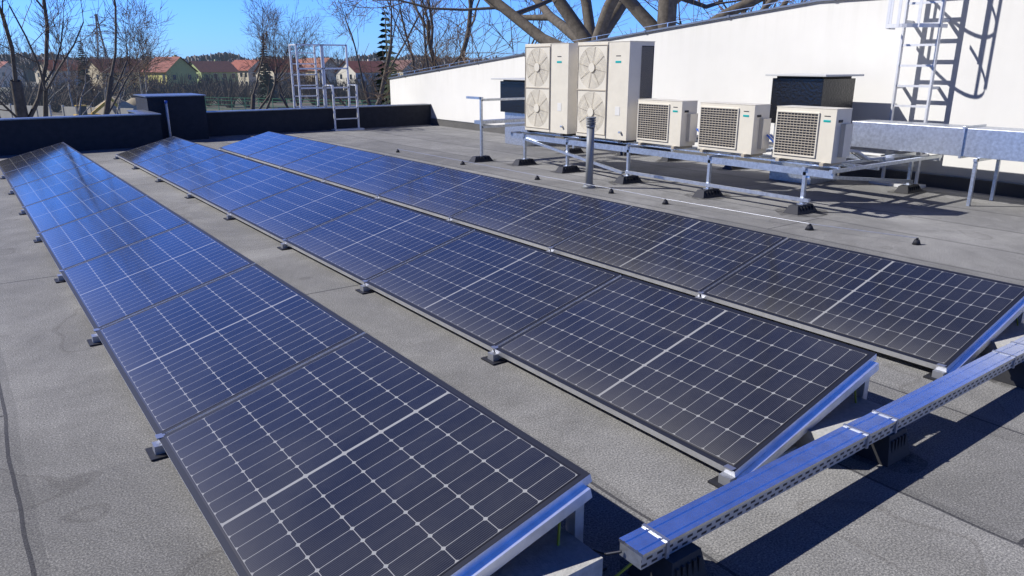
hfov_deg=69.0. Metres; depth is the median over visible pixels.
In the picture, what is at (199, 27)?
sky
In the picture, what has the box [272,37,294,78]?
tree
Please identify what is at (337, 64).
tree
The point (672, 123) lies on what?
air conditioning unit
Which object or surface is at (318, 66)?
house
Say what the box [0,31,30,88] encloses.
tree
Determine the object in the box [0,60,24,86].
house
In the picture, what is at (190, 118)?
parapets
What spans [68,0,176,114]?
tree
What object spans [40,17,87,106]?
tree
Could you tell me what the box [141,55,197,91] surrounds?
house
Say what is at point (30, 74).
treeline
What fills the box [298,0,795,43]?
tree
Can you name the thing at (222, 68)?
house
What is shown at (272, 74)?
house
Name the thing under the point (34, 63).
tree
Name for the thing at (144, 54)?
tree
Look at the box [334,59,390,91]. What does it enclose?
house
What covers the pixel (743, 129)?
air conditioning unit
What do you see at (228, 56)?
tree
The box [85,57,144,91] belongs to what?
house
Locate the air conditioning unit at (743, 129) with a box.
[697,101,770,156]
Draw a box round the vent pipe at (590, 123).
[582,117,595,188]
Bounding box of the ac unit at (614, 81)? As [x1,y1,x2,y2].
[576,41,654,142]
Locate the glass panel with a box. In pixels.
[0,132,1023,575]
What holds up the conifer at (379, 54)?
on the ground
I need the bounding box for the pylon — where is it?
[89,14,110,58]
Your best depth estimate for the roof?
3.75 m
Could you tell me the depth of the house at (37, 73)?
245.75 m
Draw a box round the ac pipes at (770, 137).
[696,128,773,142]
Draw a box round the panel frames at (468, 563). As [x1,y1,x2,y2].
[0,131,1023,575]
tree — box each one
[0,0,138,117]
[0,1,22,52]
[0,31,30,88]
[15,37,55,83]
[40,17,87,106]
[60,48,79,87]
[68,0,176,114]
[116,55,141,90]
[217,50,235,62]
[237,0,335,109]
[249,24,315,107]
[272,0,461,105]
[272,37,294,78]
[298,0,795,43]
[328,46,355,73]
[376,0,459,104]
[386,0,472,71]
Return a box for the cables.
[557,317,1018,575]
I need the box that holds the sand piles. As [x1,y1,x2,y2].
[96,96,136,109]
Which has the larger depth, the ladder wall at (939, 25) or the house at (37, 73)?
the house at (37, 73)
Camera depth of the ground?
146.63 m
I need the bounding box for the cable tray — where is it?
[619,336,1023,569]
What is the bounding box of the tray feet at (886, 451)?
[627,361,1023,575]
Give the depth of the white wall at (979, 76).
11.55 m
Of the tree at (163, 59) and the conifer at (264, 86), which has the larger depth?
the conifer at (264, 86)
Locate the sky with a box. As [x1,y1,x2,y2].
[0,0,804,59]
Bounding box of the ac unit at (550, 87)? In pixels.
[525,43,577,135]
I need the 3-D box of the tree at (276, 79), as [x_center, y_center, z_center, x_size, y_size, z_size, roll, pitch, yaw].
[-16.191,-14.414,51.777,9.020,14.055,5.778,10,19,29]
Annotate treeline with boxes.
[0,51,498,81]
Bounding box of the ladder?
[288,44,364,130]
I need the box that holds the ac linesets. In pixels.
[695,135,894,161]
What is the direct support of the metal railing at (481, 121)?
on the roof
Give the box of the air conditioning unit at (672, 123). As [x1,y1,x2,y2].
[636,98,697,148]
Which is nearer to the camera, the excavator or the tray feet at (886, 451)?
the tray feet at (886, 451)
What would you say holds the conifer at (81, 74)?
on the ground
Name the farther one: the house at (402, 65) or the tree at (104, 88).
the house at (402, 65)
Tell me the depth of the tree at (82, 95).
78.78 m
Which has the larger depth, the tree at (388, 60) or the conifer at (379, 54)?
the conifer at (379, 54)
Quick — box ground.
[0,81,384,115]
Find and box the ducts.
[851,120,1023,205]
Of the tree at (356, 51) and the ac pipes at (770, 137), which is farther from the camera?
the tree at (356, 51)
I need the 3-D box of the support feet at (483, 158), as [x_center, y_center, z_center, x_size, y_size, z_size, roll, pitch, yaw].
[0.349,-2.582,14.388,3.005,0.095,0.425,-12,21,-35]
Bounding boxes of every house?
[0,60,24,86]
[33,60,81,88]
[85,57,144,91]
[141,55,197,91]
[189,59,238,88]
[232,58,259,85]
[254,58,305,86]
[301,56,338,84]
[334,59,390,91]
[389,59,421,75]
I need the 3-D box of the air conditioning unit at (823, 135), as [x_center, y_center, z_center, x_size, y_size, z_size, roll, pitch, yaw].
[3.659,-1.857,9.056,0.400,0.666,0.865,-12,21,-35]
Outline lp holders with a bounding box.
[396,149,920,244]
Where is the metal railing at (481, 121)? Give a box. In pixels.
[466,96,575,155]
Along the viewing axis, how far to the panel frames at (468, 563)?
4.56 m
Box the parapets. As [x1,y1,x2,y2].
[0,93,430,155]
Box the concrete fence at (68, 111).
[0,104,133,117]
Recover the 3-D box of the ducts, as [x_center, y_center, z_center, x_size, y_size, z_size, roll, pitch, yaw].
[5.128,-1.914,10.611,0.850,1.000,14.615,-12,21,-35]
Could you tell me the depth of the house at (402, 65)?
271.26 m
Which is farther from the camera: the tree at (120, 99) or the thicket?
the thicket
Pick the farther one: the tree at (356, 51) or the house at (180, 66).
the house at (180, 66)
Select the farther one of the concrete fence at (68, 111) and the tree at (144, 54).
the concrete fence at (68, 111)
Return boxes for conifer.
[75,43,92,91]
[257,44,280,107]
[373,6,397,104]
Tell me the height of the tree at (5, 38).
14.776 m
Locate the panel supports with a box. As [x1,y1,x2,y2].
[0,150,1023,575]
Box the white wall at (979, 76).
[388,0,1023,197]
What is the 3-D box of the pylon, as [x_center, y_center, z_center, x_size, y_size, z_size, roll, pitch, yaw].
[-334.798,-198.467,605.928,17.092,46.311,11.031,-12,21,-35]
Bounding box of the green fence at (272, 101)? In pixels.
[205,97,385,110]
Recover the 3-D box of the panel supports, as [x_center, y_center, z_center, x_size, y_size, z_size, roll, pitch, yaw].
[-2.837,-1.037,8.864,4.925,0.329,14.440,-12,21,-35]
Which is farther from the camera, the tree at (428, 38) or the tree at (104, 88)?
the tree at (104, 88)
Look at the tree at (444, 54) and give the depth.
44.69 m
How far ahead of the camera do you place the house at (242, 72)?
249.62 m
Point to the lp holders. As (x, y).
(809, 227)
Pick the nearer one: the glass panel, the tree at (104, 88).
the glass panel
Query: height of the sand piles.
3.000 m
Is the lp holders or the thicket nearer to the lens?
the lp holders
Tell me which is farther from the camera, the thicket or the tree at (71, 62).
the tree at (71, 62)
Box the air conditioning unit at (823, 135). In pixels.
[772,105,852,166]
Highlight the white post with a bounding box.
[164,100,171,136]
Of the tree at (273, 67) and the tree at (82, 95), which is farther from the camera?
the tree at (82, 95)
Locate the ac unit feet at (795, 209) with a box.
[512,151,921,214]
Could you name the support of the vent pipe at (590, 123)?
on the roof
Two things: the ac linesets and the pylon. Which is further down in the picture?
the ac linesets
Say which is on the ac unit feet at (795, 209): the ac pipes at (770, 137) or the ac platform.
the ac platform
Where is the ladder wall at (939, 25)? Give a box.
[869,0,949,187]
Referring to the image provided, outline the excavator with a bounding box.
[73,98,117,115]
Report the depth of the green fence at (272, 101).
105.49 m
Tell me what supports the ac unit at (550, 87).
on the ac platform
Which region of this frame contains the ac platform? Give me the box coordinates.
[509,130,941,204]
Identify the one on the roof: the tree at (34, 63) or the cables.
the cables
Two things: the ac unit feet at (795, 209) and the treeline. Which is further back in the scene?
the treeline
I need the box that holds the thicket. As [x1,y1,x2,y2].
[0,72,385,111]
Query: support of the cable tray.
on the tray feet at (886, 451)
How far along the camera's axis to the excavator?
94.92 m
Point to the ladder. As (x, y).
(322, 68)
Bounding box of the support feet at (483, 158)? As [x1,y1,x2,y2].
[469,148,583,162]
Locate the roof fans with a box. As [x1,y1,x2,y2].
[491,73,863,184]
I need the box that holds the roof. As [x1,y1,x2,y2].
[0,125,1023,575]
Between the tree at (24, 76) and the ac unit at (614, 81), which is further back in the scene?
the tree at (24, 76)

